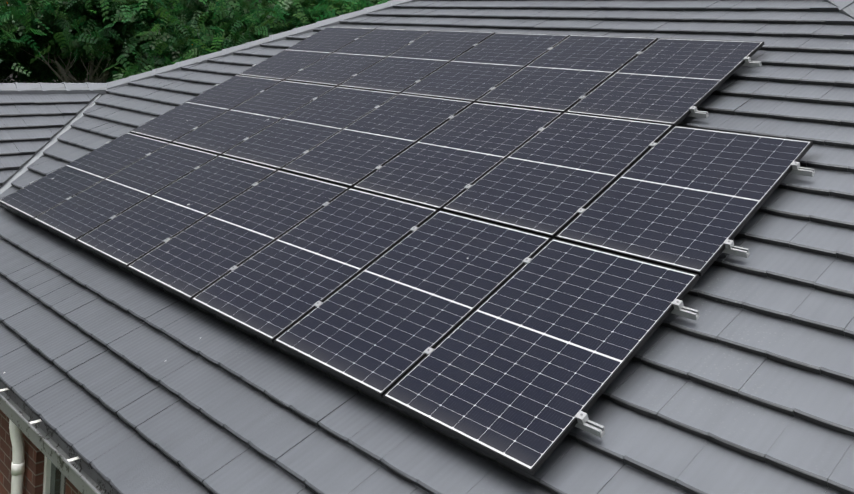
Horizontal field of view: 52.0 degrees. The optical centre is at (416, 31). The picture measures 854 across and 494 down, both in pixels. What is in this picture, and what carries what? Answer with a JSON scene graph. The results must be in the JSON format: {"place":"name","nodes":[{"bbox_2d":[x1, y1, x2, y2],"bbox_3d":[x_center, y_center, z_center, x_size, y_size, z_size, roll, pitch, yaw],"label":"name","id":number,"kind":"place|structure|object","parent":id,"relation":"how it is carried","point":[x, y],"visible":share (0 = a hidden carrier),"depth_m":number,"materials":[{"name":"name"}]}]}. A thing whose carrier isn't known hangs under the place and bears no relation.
{"place":"outdoors","nodes":[
{"label":"outdoors","id":0,"kind":"place"},
{"bbox_2d":[0,73,57,82],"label":"tree","id":1,"kind":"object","parent":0,"point":[11,76],"depth_m":29.76,"materials":[{"name":"green plant"}]},
{"bbox_2d":[0,409,81,493],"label":"brick house walls","id":2,"kind":"structure","parent":0,"point":[34,457],"depth_m":6.56,"materials":[{"name":"brown brick"}]},
{"bbox_2d":[9,414,24,493],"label":"downpipe","id":3,"kind":"object","parent":2,"relation":"attached to","point":[18,461],"visible":0.81,"depth_m":6.48,"materials":[{"name":"white plastic"}]},
{"bbox_2d":[43,456,65,493],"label":"house window","id":4,"kind":"structure","parent":2,"relation":"in","point":[54,480],"depth_m":6.42,"materials":[{"name":"white plastic"}]},
{"bbox_2d":[0,381,116,493],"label":"eave gutter","id":5,"kind":"object","parent":2,"relation":"attached to","point":[81,476],"depth_m":5.94,"materials":[{"name":"grey metal"}]},
{"bbox_2d":[0,388,79,461],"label":"gutter brackets","id":6,"kind":"object","parent":5,"relation":"attached to","point":[68,460],"visible":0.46,"depth_m":6.17,"materials":[{"name":"white metal"}]},
{"bbox_2d":[0,82,106,93],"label":"roof ridge caps","id":7,"kind":"object","parent":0,"point":[47,88],"visible":0.96,"depth_m":13.61,"materials":[{"name":"grey concrete"}]},
{"bbox_2d":[106,0,419,88],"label":"roof hip caps","id":8,"kind":"object","parent":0,"point":[390,4],"visible":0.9,"depth_m":14.14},
{"bbox_2d":[0,0,853,493],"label":"roof main face tiles","id":9,"kind":"object","parent":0,"point":[118,378],"visible":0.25,"depth_m":5.67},
{"bbox_2d":[824,0,853,18],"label":"roof hip caps","id":10,"kind":"structure","parent":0,"point":[846,7],"depth_m":8.87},
{"bbox_3d":[-2.672,0.968,16.372,17.430,3.712,7.800,3,-1,-43],"label":"roof hip","id":11,"kind":"object","parent":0,"visible":0},
{"bbox_3d":[-7.800,1.663,11.816,3.784,1.800,7.567,3,-1,-43],"label":"wing roof","id":12,"kind":"object","parent":11,"relation":"attached to","visible":0},
{"bbox_2d":[0,93,98,187],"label":"roof tiles","id":13,"kind":"object","parent":12,"relation":"attached to","point":[31,125],"visible":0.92,"depth_m":12.65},
{"bbox_2d":[0,94,104,193],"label":"roof valley","id":14,"kind":"structure","parent":13,"relation":"attached to","point":[7,185],"depth_m":12.23,"materials":[{"name":"metal"}]},
{"bbox_3d":[1.015,1.101,8.074,7.740,3.683,17.430,3,-1,-43],"label":"main roof face","id":15,"kind":"object","parent":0,"visible":0},
{"bbox_2d":[575,61,814,437],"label":"mounting rails","id":16,"kind":"object","parent":15,"relation":"attached to","point":[593,428],"visible":0.06,"depth_m":5.54,"materials":[{"name":"silver metal"}]},
{"bbox_2d":[0,133,168,220],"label":"solar panel","id":17,"kind":"object","parent":16,"relation":"attached to","point":[38,197],"visible":1,"depth_m":10.31,"materials":[{"name":"black"}]},
{"bbox_2d":[33,143,218,241],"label":"solar panel","id":18,"kind":"object","parent":16,"relation":"attached to","point":[82,213],"visible":0.96,"depth_m":9.46,"materials":[{"name":"black"}]},
{"bbox_2d":[76,155,277,267],"bbox_3d":[-2.357,1.727,8.683,1.722,0.030,1.134,-30,21,-38],"label":"solar panel","id":19,"kind":"object","parent":16,"relation":"attached to","point":[129,236],"visible":1,"depth_m":8.61,"materials":[{"name":"black"}]},
{"bbox_2d":[129,75,281,142],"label":"solar panel","id":20,"kind":"object","parent":16,"relation":"attached to","point":[171,125],"visible":0.98,"depth_m":11.38,"materials":[{"name":"black"}]},
{"bbox_2d":[127,170,349,300],"bbox_3d":[-1.574,1.755,7.830,1.722,0.031,1.134,-30,21,-38],"label":"solar panel","id":21,"kind":"object","parent":16,"relation":"attached to","point":[204,253],"visible":0.96,"depth_m":7.75,"materials":[{"name":"black"}]},
{"bbox_2d":[172,80,335,155],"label":"solar panel","id":22,"kind":"object","parent":16,"relation":"attached to","point":[221,134],"visible":0.98,"depth_m":10.54,"materials":[{"name":"black"}]},
{"bbox_2d":[238,27,375,80],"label":"solar panel","id":23,"kind":"object","parent":16,"relation":"attached to","point":[302,54],"visible":0.96,"depth_m":12.47,"materials":[{"name":"black"}]},
{"bbox_2d":[222,86,397,169],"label":"solar panel","id":24,"kind":"object","parent":16,"relation":"attached to","point":[320,119],"visible":0.98,"depth_m":9.69,"materials":[{"name":"black"}]},
{"bbox_2d":[191,188,437,342],"bbox_3d":[-0.793,1.783,6.984,1.722,0.032,1.134,-30,21,-38],"label":"solar panel","id":25,"kind":"object","parent":16,"relation":"attached to","point":[275,289],"visible":0.98,"depth_m":6.89,"materials":[{"name":"black"}]},
{"bbox_2d":[284,28,430,86],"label":"solar panel","id":26,"kind":"object","parent":16,"relation":"attached to","point":[349,60],"visible":0.96,"depth_m":11.62,"materials":[{"name":"black"}]},
{"bbox_2d":[281,93,472,187],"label":"solar panel","id":27,"kind":"object","parent":16,"relation":"attached to","point":[356,152],"visible":0.96,"depth_m":8.83,"materials":[{"name":"black"}]},
{"bbox_2d":[274,210,551,397],"bbox_3d":[-0.006,1.811,6.139,1.722,0.032,1.134,-30,21,-38],"label":"solar panel","id":28,"kind":"object","parent":16,"relation":"attached to","point":[379,326],"visible":1,"depth_m":6.04,"materials":[{"name":"black"}]},
{"bbox_2d":[29,36,799,424],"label":"panel clamps","id":29,"kind":"object","parent":16,"relation":"attached to","point":[583,416],"visible":0.9,"depth_m":6.46,"materials":[{"name":"silver metal"}]},
{"bbox_2d":[338,30,494,93],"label":"solar panel","id":30,"kind":"object","parent":16,"relation":"attached to","point":[404,68],"visible":0.98,"depth_m":10.76,"materials":[{"name":"black"}]},
{"bbox_2d":[352,102,562,210],"bbox_3d":[0.394,1.097,8.056,1.722,0.030,1.134,-30,21,-38],"label":"solar panel","id":31,"kind":"object","parent":16,"relation":"attached to","point":[443,165],"visible":0.96,"depth_m":7.98,"materials":[{"name":"black"}]},
{"bbox_2d":[401,32,569,102],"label":"solar panel","id":32,"kind":"object","parent":16,"relation":"attached to","point":[478,71],"visible":0.98,"depth_m":9.92,"materials":[{"name":"black"}]},
{"bbox_2d":[382,238,699,475],"bbox_3d":[0.774,1.839,5.293,1.722,0.030,1.134,-30,21,-38],"label":"solar panel","id":33,"kind":"object","parent":16,"relation":"attached to","point":[522,366],"visible":1,"depth_m":5.17,"materials":[{"name":"black"}]},
{"bbox_2d":[442,112,673,238],"bbox_3d":[1.179,1.121,7.213,1.722,0.030,1.134,-30,21,-38],"label":"solar panel","id":34,"kind":"object","parent":16,"relation":"attached to","point":[552,178],"visible":0.98,"depth_m":7.12,"materials":[{"name":"black"}]},
{"bbox_2d":[475,35,657,112],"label":"solar panel","id":35,"kind":"object","parent":16,"relation":"attached to","point":[564,75],"visible":0.98,"depth_m":9.06,"materials":[{"name":"black"}]},
{"bbox_2d":[566,38,763,125],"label":"solar panel","id":36,"kind":"object","parent":16,"relation":"attached to","point":[671,81],"visible":0.98,"depth_m":8.21,"materials":[{"name":"black"}]},
{"bbox_2d":[555,126,812,276],"bbox_3d":[1.963,1.152,6.368,1.722,0.032,1.134,-30,21,-38],"label":"solar panel","id":37,"kind":"object","parent":16,"relation":"attached to","point":[688,199],"visible":1,"depth_m":6.27,"materials":[{"name":"black"}]},
{"label":"ground","id":38,"kind":"structure","parent":0,"visible":0},
{"bbox_2d":[0,0,51,65],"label":"tree","id":39,"kind":"object","parent":38,"relation":"on","point":[8,34],"visible":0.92,"depth_m":21.16,"materials":[{"name":"green plant"}]},
{"bbox_2d":[0,0,73,82],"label":"tree","id":40,"kind":"object","parent":38,"relation":"on","point":[22,56],"visible":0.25,"depth_m":25.06,"materials":[{"name":"green plant"}]},
{"bbox_2d":[0,43,172,82],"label":"hedge","id":41,"kind":"object","parent":38,"relation":"on","point":[50,76],"depth_m":25.45,"materials":[{"name":"green plant"}]},
{"bbox_2d":[0,0,233,82],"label":"tree","id":42,"kind":"object","parent":38,"relation":"on","point":[66,25],"depth_m":23.96,"materials":[{"name":"green plant"}]},
{"bbox_2d":[103,18,287,81],"bbox_3d":[-5.614,2.701,23.383,5.548,6.063,4.674,3,-1,-43],"label":"tree","id":43,"kind":"object","parent":38,"relation":"on","point":[180,51],"depth_m":22.83,"materials":[{"name":"green plant"}]},
{"bbox_2d":[145,0,272,68],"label":"tree","id":44,"kind":"object","parent":38,"relation":"on","point":[201,14],"depth_m":28.67,"materials":[{"name":"green plant"}]},
{"bbox_2d":[111,0,386,59],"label":"tree","id":45,"kind":"object","parent":38,"relation":"on","point":[249,18],"visible":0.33,"depth_m":24.55,"materials":[{"name":"green plant"}]},
{"bbox_2d":[247,0,389,15],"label":"tree","id":46,"kind":"object","parent":38,"relation":"on","point":[269,4],"depth_m":29.79,"materials":[{"name":"green plant"}]}
]}

